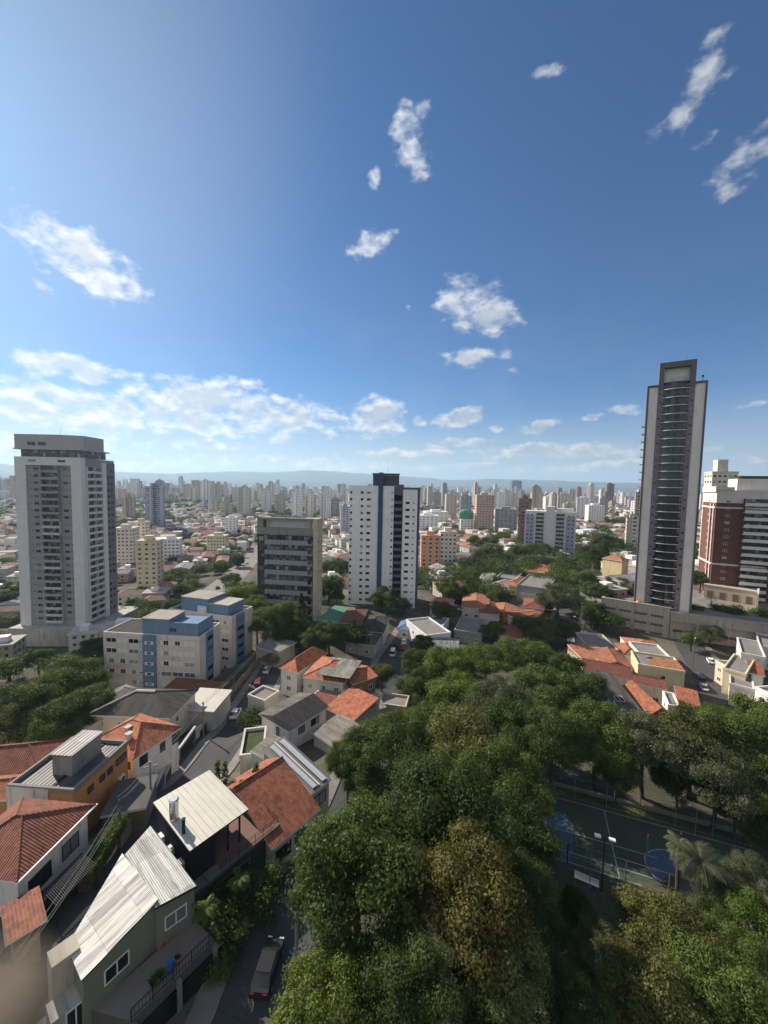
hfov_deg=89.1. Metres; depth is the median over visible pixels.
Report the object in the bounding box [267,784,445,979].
tree
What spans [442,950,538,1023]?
tree
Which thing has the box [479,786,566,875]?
tree
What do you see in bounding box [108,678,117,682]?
window
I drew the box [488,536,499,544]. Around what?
tree
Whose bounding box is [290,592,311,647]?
conifer
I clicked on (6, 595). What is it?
tree
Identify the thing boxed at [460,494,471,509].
tower block
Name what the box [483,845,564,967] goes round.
tree
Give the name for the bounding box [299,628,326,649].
tree
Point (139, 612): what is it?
tree
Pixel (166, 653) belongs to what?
window
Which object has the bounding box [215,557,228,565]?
house
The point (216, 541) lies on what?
tower block
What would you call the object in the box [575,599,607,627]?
tree
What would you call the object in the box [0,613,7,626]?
tree
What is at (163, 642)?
window
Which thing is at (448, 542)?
tower block
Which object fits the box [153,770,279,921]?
house
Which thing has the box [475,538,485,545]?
tree
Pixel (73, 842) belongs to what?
window
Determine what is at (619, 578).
tree
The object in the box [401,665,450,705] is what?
tree
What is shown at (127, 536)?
tower block
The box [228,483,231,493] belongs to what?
tower block
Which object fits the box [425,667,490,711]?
tree
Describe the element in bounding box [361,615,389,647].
house
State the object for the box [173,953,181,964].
plant pot
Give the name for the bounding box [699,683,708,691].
parked car
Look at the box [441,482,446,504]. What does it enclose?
tower block
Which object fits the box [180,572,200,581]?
tree
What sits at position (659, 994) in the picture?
tree
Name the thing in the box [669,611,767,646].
retaining wall
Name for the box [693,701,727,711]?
tree
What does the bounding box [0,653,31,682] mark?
tree
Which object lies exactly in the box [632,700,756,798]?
tree
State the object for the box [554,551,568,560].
tree
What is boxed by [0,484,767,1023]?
ground
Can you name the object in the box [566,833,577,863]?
basketball hoop
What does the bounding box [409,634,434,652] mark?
tree
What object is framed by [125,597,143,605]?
tree
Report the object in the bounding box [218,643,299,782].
pavement
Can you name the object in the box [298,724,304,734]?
window
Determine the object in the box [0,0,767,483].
sky
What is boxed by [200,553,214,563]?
house
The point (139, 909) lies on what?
house
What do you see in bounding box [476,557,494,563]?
house
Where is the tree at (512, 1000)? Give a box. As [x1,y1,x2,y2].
[460,921,555,1023]
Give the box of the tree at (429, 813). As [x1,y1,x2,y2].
[379,748,520,933]
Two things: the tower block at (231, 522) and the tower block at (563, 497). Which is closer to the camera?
the tower block at (231, 522)
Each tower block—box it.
[115,498,121,506]
[116,524,138,566]
[122,494,135,516]
[132,518,149,538]
[135,535,163,588]
[141,487,144,496]
[145,483,164,528]
[155,479,163,485]
[160,535,182,563]
[165,494,177,501]
[178,476,182,492]
[184,484,193,497]
[191,487,199,501]
[199,479,211,500]
[199,501,207,507]
[207,532,228,553]
[208,497,218,511]
[211,483,222,500]
[217,500,232,513]
[224,488,228,496]
[224,515,237,534]
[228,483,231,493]
[232,486,237,501]
[238,485,250,516]
[251,491,260,500]
[261,489,271,511]
[268,480,272,501]
[273,482,278,501]
[275,493,285,512]
[292,489,302,515]
[305,491,315,516]
[320,494,330,519]
[331,497,338,515]
[340,503,349,532]
[419,487,422,503]
[419,513,437,530]
[420,531,440,568]
[423,509,447,521]
[426,485,431,505]
[426,505,438,510]
[432,491,440,505]
[439,527,456,565]
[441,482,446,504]
[444,492,456,515]
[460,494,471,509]
[460,519,473,531]
[472,481,477,506]
[474,493,494,529]
[492,491,505,507]
[494,506,517,530]
[506,492,518,506]
[510,480,521,491]
[512,486,518,493]
[517,494,531,544]
[519,489,523,497]
[524,506,576,556]
[530,493,543,507]
[531,484,539,507]
[542,495,548,508]
[548,492,557,508]
[556,487,561,493]
[557,492,572,507]
[562,502,575,509]
[575,486,581,503]
[576,496,588,516]
[584,503,604,522]
[586,485,593,504]
[593,495,597,502]
[599,496,608,513]
[600,487,604,497]
[605,482,613,500]
[608,500,614,506]
[619,511,629,516]
[620,492,625,504]
[625,512,637,544]
[627,497,632,507]
[630,501,634,513]
[634,488,640,537]
[698,460,738,559]
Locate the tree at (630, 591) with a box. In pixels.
[620,583,633,595]
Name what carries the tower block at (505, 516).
on the ground at (560, 874)
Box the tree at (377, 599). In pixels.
[367,585,407,615]
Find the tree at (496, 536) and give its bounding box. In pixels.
[489,534,500,543]
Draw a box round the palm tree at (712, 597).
[704,595,716,602]
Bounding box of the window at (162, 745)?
[160,741,164,752]
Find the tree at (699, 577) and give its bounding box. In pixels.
[693,571,709,592]
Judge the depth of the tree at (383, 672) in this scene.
105.38 m
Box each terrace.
[92,910,223,1023]
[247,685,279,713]
[314,685,348,695]
[579,589,767,628]
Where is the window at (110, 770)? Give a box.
[107,765,112,774]
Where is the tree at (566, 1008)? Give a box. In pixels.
[518,942,620,1023]
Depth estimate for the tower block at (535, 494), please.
1054.58 m
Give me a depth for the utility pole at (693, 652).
125.78 m
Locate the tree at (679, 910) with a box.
[633,886,733,987]
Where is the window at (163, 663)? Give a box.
[161,661,171,665]
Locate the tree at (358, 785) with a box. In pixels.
[340,762,395,804]
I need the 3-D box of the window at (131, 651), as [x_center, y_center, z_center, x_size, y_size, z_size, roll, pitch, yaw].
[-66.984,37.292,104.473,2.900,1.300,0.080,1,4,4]
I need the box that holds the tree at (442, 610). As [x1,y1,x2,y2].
[428,601,457,618]
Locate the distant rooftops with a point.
(198, 526)
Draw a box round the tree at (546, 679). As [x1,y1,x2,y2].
[508,662,577,715]
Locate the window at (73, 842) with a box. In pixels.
[62,830,78,862]
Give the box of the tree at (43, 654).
[19,649,58,673]
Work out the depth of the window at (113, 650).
104.95 m
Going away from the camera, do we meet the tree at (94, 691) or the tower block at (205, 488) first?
the tree at (94, 691)
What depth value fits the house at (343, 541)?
427.65 m
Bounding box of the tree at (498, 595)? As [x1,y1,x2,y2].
[485,588,514,603]
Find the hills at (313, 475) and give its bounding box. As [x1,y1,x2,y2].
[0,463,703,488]
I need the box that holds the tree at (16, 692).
[0,678,89,728]
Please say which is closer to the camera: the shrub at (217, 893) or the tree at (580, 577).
the shrub at (217, 893)
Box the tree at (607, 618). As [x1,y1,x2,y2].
[594,610,630,632]
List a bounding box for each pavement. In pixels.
[0,663,263,954]
[184,627,397,1023]
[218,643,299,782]
[514,584,565,654]
[562,566,594,652]
[704,645,719,659]
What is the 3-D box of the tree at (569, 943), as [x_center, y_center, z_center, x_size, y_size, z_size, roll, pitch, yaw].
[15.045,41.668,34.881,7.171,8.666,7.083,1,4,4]
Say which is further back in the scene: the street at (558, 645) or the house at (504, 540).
the house at (504, 540)
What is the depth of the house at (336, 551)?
336.87 m
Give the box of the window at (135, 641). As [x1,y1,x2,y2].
[128,638,138,643]
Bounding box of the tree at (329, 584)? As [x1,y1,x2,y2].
[322,574,345,604]
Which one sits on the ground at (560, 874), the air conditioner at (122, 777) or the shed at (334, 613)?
the shed at (334, 613)
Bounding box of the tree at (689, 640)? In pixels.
[674,630,707,650]
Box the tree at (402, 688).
[389,673,415,699]
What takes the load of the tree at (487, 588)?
on the ground at (560, 874)
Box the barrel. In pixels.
[166,958,173,975]
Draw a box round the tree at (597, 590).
[578,581,615,598]
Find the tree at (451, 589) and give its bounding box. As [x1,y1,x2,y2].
[431,576,462,598]
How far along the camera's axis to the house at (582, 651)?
124.62 m
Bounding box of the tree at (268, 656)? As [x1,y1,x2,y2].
[260,652,280,672]
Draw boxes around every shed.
[113,684,135,693]
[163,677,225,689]
[250,733,280,767]
[315,691,337,720]
[316,605,353,623]
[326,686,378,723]
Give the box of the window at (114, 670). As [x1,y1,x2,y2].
[107,668,116,672]
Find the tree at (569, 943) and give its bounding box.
[518,909,599,1003]
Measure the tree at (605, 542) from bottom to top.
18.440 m
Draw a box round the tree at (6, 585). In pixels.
[0,581,18,591]
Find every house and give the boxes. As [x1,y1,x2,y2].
[0,564,15,579]
[0,596,19,605]
[0,605,19,622]
[0,634,26,660]
[0,738,68,774]
[0,774,19,814]
[0,796,97,916]
[1,562,18,571]
[6,571,18,584]
[6,730,127,830]
[48,826,196,1023]
[67,623,102,652]
[87,687,198,735]
[98,617,140,637]
[101,712,182,778]
[117,569,133,581]
[118,564,135,576]
[118,589,145,605]
[142,586,169,598]
[144,595,169,607]
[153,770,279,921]
[158,581,177,594]
[164,564,174,567]
[166,561,179,565]
[174,562,193,576]
[177,555,201,560]
[182,545,188,554]
[184,552,200,555]
[188,547,203,552]
[193,557,207,569]
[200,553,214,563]
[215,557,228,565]
[217,547,229,553]
[225,756,320,867]
[254,637,296,667]
[258,692,328,746]
[262,736,331,819]
[278,646,327,696]
[301,656,361,692]
[311,713,358,752]
[322,553,334,561]
[322,571,340,580]
[329,549,346,554]
[334,553,348,559]
[338,608,367,625]
[339,537,348,546]
[341,577,347,588]
[345,631,385,657]
[347,664,377,693]
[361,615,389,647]
[371,692,386,718]
[381,692,409,715]
[397,619,408,638]
[406,617,450,640]
[429,563,444,570]
[429,570,451,589]
[429,597,454,616]
[430,615,448,629]
[432,580,462,599]
[432,637,458,656]
[454,616,485,643]
[456,552,471,561]
[459,541,474,545]
[460,537,472,543]
[460,545,479,555]
[461,592,489,618]
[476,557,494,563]
[479,533,490,542]
[479,579,510,596]
[479,600,499,624]
[480,572,496,585]
[495,601,523,623]
[496,569,521,579]
[498,538,511,544]
[500,625,522,647]
[505,576,524,595]
[507,609,548,624]
[511,613,539,639]
[516,574,554,605]
[522,598,544,612]
[524,564,561,576]
[543,552,558,563]
[567,643,599,659]
[575,632,618,651]
[581,657,632,685]
[584,670,642,731]
[597,647,633,672]
[598,573,634,587]
[599,581,628,595]
[602,555,629,575]
[610,551,630,556]
[612,642,633,662]
[620,637,667,652]
[623,680,667,726]
[624,554,635,561]
[627,673,667,705]
[628,561,635,573]
[629,641,668,655]
[630,650,685,695]
[662,690,678,709]
[674,685,700,711]
[714,660,727,685]
[721,653,754,694]
[728,674,754,705]
[736,637,765,684]
[746,660,764,695]
[754,685,767,702]
[756,632,767,669]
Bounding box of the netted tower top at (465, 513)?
[458,509,472,529]
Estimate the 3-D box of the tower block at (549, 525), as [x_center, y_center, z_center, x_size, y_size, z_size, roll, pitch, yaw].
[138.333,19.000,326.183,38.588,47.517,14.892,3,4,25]
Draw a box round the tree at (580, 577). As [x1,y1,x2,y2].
[564,570,600,583]
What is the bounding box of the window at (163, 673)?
[161,671,171,676]
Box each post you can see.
[588,844,591,887]
[644,835,648,871]
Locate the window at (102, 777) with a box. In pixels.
[100,773,104,782]
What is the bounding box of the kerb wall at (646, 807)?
[534,778,756,835]
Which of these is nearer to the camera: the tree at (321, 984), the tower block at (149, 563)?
the tree at (321, 984)
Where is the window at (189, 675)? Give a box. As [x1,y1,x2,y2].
[184,672,194,677]
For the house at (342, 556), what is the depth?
321.28 m
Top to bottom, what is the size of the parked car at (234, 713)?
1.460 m
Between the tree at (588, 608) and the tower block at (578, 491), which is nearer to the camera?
the tree at (588, 608)
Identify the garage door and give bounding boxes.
[141,979,188,1023]
[168,942,223,1018]
[707,590,712,596]
[719,592,725,599]
[732,594,738,602]
[746,596,752,604]
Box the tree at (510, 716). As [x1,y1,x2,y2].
[477,695,548,775]
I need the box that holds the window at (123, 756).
[116,752,125,765]
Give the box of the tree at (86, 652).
[51,648,103,668]
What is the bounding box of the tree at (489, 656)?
[460,641,516,680]
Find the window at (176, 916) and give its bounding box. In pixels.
[165,903,186,931]
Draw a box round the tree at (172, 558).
[165,554,177,561]
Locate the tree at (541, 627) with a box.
[522,612,562,643]
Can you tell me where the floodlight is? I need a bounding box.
[594,832,615,891]
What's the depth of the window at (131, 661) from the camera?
104.65 m
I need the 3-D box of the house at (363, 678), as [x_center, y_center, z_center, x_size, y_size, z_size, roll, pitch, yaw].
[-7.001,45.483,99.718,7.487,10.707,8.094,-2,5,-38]
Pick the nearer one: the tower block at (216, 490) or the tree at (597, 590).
the tree at (597, 590)
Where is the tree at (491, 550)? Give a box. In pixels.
[473,546,507,560]
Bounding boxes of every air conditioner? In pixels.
[118,773,125,780]
[158,832,164,841]
[167,844,173,854]
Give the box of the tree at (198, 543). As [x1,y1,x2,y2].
[191,540,205,548]
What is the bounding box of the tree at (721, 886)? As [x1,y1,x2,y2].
[695,868,752,919]
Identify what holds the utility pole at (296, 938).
on the ground at (560, 874)
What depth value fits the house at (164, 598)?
220.05 m
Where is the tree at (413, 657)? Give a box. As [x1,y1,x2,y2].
[400,647,426,675]
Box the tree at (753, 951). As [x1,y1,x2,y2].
[699,909,767,991]
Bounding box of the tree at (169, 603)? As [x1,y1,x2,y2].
[162,598,180,609]
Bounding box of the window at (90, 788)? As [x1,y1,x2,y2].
[88,783,93,794]
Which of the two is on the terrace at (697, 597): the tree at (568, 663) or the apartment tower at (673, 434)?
the apartment tower at (673, 434)
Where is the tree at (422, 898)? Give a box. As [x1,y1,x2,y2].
[399,843,438,916]
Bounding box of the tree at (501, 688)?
[463,673,532,734]
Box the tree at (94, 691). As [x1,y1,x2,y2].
[57,681,118,724]
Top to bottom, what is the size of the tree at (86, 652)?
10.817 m
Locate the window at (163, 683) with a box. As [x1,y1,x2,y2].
[161,681,169,685]
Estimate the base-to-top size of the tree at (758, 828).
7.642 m
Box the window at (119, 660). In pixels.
[117,658,127,663]
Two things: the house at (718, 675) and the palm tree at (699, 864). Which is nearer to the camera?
the palm tree at (699, 864)
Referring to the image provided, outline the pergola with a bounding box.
[41,852,97,927]
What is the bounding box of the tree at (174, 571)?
[167,567,181,576]
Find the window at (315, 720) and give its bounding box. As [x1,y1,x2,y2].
[311,715,318,726]
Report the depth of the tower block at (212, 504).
810.41 m
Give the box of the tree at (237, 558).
[231,554,244,563]
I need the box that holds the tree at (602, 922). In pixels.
[569,907,624,989]
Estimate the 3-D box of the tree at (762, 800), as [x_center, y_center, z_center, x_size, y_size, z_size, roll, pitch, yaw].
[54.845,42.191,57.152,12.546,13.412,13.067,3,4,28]
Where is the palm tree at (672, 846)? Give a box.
[663,829,695,898]
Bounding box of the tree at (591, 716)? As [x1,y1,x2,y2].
[561,697,653,791]
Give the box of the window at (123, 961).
[104,949,129,986]
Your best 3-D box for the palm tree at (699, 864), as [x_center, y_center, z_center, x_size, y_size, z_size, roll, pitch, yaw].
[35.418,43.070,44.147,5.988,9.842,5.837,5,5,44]
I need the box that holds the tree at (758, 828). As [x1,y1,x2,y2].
[733,811,767,860]
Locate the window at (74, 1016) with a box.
[65,1001,81,1023]
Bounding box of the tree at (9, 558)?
[2,557,16,561]
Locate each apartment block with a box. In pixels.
[103,609,219,689]
[169,590,252,668]
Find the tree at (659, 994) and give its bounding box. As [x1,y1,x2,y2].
[586,917,713,1023]
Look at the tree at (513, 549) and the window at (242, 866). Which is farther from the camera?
the tree at (513, 549)
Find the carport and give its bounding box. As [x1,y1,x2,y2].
[100,774,157,831]
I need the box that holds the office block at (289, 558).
[257,514,322,620]
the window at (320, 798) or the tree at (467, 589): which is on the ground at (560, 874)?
the tree at (467, 589)
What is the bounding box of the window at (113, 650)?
[106,647,116,652]
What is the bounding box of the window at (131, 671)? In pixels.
[129,669,138,673]
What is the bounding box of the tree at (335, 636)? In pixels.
[311,620,347,656]
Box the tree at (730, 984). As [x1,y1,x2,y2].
[659,920,767,1023]
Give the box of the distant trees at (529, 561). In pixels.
[0,486,700,625]
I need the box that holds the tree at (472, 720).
[420,700,503,774]
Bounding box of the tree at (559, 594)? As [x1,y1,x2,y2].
[533,580,588,616]
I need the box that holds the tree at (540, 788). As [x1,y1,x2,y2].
[484,732,561,825]
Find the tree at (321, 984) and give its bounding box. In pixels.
[265,940,374,1023]
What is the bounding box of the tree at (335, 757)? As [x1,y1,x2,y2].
[322,732,363,803]
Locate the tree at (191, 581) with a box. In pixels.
[178,577,202,588]
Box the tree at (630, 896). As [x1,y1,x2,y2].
[600,878,692,982]
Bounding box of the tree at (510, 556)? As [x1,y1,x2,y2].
[507,553,520,565]
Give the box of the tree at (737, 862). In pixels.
[717,849,767,926]
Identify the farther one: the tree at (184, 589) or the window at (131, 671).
the tree at (184, 589)
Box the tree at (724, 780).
[677,739,767,829]
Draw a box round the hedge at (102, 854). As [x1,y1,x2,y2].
[77,812,127,893]
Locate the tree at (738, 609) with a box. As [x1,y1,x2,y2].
[722,604,751,615]
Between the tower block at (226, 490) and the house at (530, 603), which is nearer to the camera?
the house at (530, 603)
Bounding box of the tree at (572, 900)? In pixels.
[555,882,593,938]
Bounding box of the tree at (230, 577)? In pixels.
[219,572,241,583]
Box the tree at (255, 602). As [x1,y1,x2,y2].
[243,593,268,611]
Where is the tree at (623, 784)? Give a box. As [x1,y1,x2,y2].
[588,748,646,805]
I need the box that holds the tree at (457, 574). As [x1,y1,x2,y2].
[449,570,473,583]
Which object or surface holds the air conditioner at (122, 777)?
attached to the house at (87, 766)
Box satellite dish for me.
[177,857,184,867]
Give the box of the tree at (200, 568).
[192,565,207,573]
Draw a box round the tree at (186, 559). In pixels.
[177,556,192,561]
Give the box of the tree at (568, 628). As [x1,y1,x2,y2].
[554,618,582,645]
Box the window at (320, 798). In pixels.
[313,788,325,805]
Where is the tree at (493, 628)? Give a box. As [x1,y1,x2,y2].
[478,620,505,642]
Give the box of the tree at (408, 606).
[396,598,415,613]
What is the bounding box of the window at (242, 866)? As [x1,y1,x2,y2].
[228,857,249,888]
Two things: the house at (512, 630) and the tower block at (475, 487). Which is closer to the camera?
the house at (512, 630)
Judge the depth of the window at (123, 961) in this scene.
30.14 m
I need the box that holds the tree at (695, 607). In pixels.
[691,603,706,611]
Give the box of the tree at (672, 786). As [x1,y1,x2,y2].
[643,760,712,812]
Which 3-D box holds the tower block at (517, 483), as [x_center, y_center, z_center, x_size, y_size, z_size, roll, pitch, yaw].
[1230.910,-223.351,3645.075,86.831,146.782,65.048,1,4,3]
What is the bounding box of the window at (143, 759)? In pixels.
[139,752,147,766]
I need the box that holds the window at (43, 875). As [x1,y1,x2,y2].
[28,859,51,890]
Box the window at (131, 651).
[128,649,138,653]
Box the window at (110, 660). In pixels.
[106,658,116,662]
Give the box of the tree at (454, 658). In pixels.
[421,643,478,678]
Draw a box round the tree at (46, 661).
[27,651,66,675]
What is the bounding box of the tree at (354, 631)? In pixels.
[340,618,371,645]
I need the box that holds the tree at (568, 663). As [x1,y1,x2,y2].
[535,651,589,684]
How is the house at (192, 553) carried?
on the ground at (560, 874)
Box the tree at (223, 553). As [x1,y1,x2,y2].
[215,551,229,557]
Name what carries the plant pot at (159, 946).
on the terrace at (131, 998)
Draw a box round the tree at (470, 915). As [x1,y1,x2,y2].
[415,813,545,1012]
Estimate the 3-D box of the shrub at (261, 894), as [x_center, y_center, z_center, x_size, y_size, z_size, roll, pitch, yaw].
[-12.759,37.648,38.029,5.757,4.410,6.272,-2,5,-40]
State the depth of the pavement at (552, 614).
173.08 m
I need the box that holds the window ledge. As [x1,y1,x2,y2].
[0,945,53,1023]
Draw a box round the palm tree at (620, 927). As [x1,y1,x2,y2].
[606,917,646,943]
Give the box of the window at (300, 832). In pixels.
[295,826,306,849]
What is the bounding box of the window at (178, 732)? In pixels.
[172,730,179,744]
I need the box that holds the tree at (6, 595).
[0,590,19,601]
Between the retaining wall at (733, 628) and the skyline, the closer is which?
the retaining wall at (733, 628)
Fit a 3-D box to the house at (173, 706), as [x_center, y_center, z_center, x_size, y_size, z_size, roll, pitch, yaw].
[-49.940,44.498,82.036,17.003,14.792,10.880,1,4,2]
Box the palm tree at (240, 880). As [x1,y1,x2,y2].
[226,867,251,913]
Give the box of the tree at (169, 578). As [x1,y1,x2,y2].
[164,574,178,580]
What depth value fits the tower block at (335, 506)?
813.42 m
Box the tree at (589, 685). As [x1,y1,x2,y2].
[555,669,613,715]
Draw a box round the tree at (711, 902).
[687,884,745,945]
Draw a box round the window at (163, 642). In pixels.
[160,640,170,645]
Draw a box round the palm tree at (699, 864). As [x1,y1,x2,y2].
[669,837,733,929]
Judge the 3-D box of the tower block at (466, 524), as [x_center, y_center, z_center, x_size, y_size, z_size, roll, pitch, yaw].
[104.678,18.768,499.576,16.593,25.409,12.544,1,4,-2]
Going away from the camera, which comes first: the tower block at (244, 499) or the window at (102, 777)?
the window at (102, 777)
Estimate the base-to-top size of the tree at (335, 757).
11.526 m
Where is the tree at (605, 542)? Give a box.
[586,535,626,551]
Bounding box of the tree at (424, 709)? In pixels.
[401,698,476,752]
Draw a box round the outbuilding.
[75,716,102,734]
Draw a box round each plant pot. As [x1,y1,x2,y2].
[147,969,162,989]
[154,966,166,980]
[156,941,162,949]
[162,935,169,943]
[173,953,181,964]
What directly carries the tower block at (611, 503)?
on the ground at (560, 874)
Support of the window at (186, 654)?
in the apartment block at (161, 648)
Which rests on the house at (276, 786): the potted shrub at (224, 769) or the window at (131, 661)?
the potted shrub at (224, 769)
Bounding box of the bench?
[574,870,598,889]
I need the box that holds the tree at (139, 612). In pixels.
[130,604,155,617]
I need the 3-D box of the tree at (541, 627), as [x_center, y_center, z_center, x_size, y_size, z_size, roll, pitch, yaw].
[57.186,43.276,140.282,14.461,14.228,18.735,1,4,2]
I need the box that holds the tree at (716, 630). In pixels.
[692,625,727,646]
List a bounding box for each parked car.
[229,708,241,718]
[249,935,283,999]
[253,677,262,685]
[262,666,270,673]
[398,644,403,649]
[697,672,705,679]
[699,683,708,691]
[706,657,714,664]
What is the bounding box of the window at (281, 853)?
[275,839,290,864]
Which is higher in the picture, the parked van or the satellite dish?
the parked van
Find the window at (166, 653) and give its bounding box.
[161,651,171,655]
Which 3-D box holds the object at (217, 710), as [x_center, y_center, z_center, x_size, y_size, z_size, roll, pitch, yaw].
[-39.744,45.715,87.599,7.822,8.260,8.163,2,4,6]
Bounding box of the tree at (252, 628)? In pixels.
[248,611,270,643]
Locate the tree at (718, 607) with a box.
[707,603,732,612]
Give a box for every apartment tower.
[8,431,140,646]
[348,472,420,607]
[634,359,707,612]
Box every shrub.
[198,937,243,991]
[202,890,260,979]
[205,869,236,907]
[214,760,221,779]
[220,761,229,784]
[225,861,283,933]
[252,762,259,772]
[258,850,290,905]
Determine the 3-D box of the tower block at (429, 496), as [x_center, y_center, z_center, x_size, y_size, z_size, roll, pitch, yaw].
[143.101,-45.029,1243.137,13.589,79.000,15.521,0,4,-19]
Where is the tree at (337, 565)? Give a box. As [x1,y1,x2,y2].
[322,556,348,573]
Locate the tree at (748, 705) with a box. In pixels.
[724,688,767,772]
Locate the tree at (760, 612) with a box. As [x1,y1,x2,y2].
[746,607,767,618]
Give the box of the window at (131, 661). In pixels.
[129,659,138,663]
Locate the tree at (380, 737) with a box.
[341,706,440,794]
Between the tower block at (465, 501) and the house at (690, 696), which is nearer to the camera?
the house at (690, 696)
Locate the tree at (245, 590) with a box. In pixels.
[222,580,259,602]
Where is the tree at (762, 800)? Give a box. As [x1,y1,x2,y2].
[719,746,767,816]
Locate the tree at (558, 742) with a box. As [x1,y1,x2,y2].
[522,703,595,794]
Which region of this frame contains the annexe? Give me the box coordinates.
[704,582,759,606]
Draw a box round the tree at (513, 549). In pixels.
[505,544,533,557]
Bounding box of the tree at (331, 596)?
[328,590,345,604]
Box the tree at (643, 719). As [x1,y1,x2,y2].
[601,703,695,799]
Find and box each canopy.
[1,886,46,949]
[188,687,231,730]
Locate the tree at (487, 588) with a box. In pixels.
[478,583,504,596]
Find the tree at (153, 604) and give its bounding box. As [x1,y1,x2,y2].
[132,598,162,610]
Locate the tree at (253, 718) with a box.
[231,704,264,730]
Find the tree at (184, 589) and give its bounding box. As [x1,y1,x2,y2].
[169,582,196,596]
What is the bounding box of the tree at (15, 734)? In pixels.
[0,697,45,744]
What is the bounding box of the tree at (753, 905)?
[718,882,767,946]
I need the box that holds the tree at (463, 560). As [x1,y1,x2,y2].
[455,556,481,568]
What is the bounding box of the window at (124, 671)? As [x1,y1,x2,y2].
[118,668,127,673]
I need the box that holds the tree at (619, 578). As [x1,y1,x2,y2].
[605,575,629,586]
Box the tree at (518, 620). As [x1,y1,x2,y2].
[510,615,529,633]
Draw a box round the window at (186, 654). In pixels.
[184,652,194,656]
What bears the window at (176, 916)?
in the house at (139, 909)
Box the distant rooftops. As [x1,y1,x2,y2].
[0,489,700,560]
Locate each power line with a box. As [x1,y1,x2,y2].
[20,805,120,946]
[119,763,151,798]
[148,704,203,763]
[205,633,269,700]
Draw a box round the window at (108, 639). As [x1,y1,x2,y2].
[106,637,116,642]
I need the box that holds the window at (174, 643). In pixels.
[172,641,182,645]
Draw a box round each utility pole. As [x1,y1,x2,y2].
[118,799,120,818]
[142,761,157,801]
[202,702,204,737]
[295,848,298,960]
[692,637,695,668]
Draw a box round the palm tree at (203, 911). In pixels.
[191,893,220,932]
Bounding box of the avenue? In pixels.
[204,545,256,591]
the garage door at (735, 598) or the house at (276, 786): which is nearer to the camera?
the house at (276, 786)
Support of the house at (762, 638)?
on the ground at (560, 874)
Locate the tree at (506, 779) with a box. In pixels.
[452,741,548,848]
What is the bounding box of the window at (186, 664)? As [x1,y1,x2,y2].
[184,662,194,667]
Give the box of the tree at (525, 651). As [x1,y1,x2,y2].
[493,633,559,690]
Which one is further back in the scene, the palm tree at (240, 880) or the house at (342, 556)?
the house at (342, 556)
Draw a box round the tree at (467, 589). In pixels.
[454,581,481,600]
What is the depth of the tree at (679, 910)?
38.27 m
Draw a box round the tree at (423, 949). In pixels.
[374,913,470,1023]
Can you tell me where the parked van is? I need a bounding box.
[389,647,395,656]
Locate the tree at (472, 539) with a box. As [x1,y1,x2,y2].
[468,536,476,543]
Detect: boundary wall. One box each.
[105,842,118,864]
[119,816,131,848]
[156,762,171,793]
[178,720,206,759]
[228,657,259,696]
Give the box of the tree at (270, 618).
[252,599,300,630]
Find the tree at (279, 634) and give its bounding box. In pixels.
[268,618,305,641]
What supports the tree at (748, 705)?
on the ground at (560, 874)
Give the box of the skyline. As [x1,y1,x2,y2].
[0,475,702,509]
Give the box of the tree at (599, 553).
[574,545,610,560]
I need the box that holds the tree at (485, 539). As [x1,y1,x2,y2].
[482,537,490,543]
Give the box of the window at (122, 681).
[118,679,128,683]
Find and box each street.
[2,642,298,953]
[212,634,410,1023]
[515,566,590,658]
[674,641,743,713]
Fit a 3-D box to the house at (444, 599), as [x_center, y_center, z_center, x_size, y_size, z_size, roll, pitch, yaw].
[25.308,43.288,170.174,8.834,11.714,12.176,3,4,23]
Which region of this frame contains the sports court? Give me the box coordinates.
[543,794,767,885]
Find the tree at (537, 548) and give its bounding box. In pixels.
[524,542,559,555]
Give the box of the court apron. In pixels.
[528,775,767,862]
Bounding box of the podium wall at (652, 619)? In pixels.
[601,595,670,638]
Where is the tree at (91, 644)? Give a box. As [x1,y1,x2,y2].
[77,637,103,656]
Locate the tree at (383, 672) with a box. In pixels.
[370,662,397,690]
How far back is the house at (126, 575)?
286.04 m
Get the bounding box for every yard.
[239,726,266,774]
[288,817,325,863]
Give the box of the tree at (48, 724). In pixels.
[21,694,92,742]
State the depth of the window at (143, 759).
62.50 m
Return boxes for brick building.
[697,476,767,602]
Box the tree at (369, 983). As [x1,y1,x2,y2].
[345,914,448,1023]
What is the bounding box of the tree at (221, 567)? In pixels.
[211,561,229,576]
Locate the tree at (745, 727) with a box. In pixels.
[689,701,767,773]
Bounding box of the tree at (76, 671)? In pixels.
[27,653,116,699]
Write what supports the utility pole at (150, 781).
on the street at (223, 744)
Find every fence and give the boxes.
[44,877,81,915]
[544,770,751,894]
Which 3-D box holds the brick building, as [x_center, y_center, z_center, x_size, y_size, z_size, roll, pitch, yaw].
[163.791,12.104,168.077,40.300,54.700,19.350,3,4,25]
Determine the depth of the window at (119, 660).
104.90 m
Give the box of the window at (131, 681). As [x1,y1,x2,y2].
[129,679,139,684]
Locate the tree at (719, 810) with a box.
[712,786,760,844]
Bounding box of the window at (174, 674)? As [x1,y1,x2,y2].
[172,672,182,676]
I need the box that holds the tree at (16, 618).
[4,610,20,625]
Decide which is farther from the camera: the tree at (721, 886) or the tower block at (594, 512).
the tower block at (594, 512)

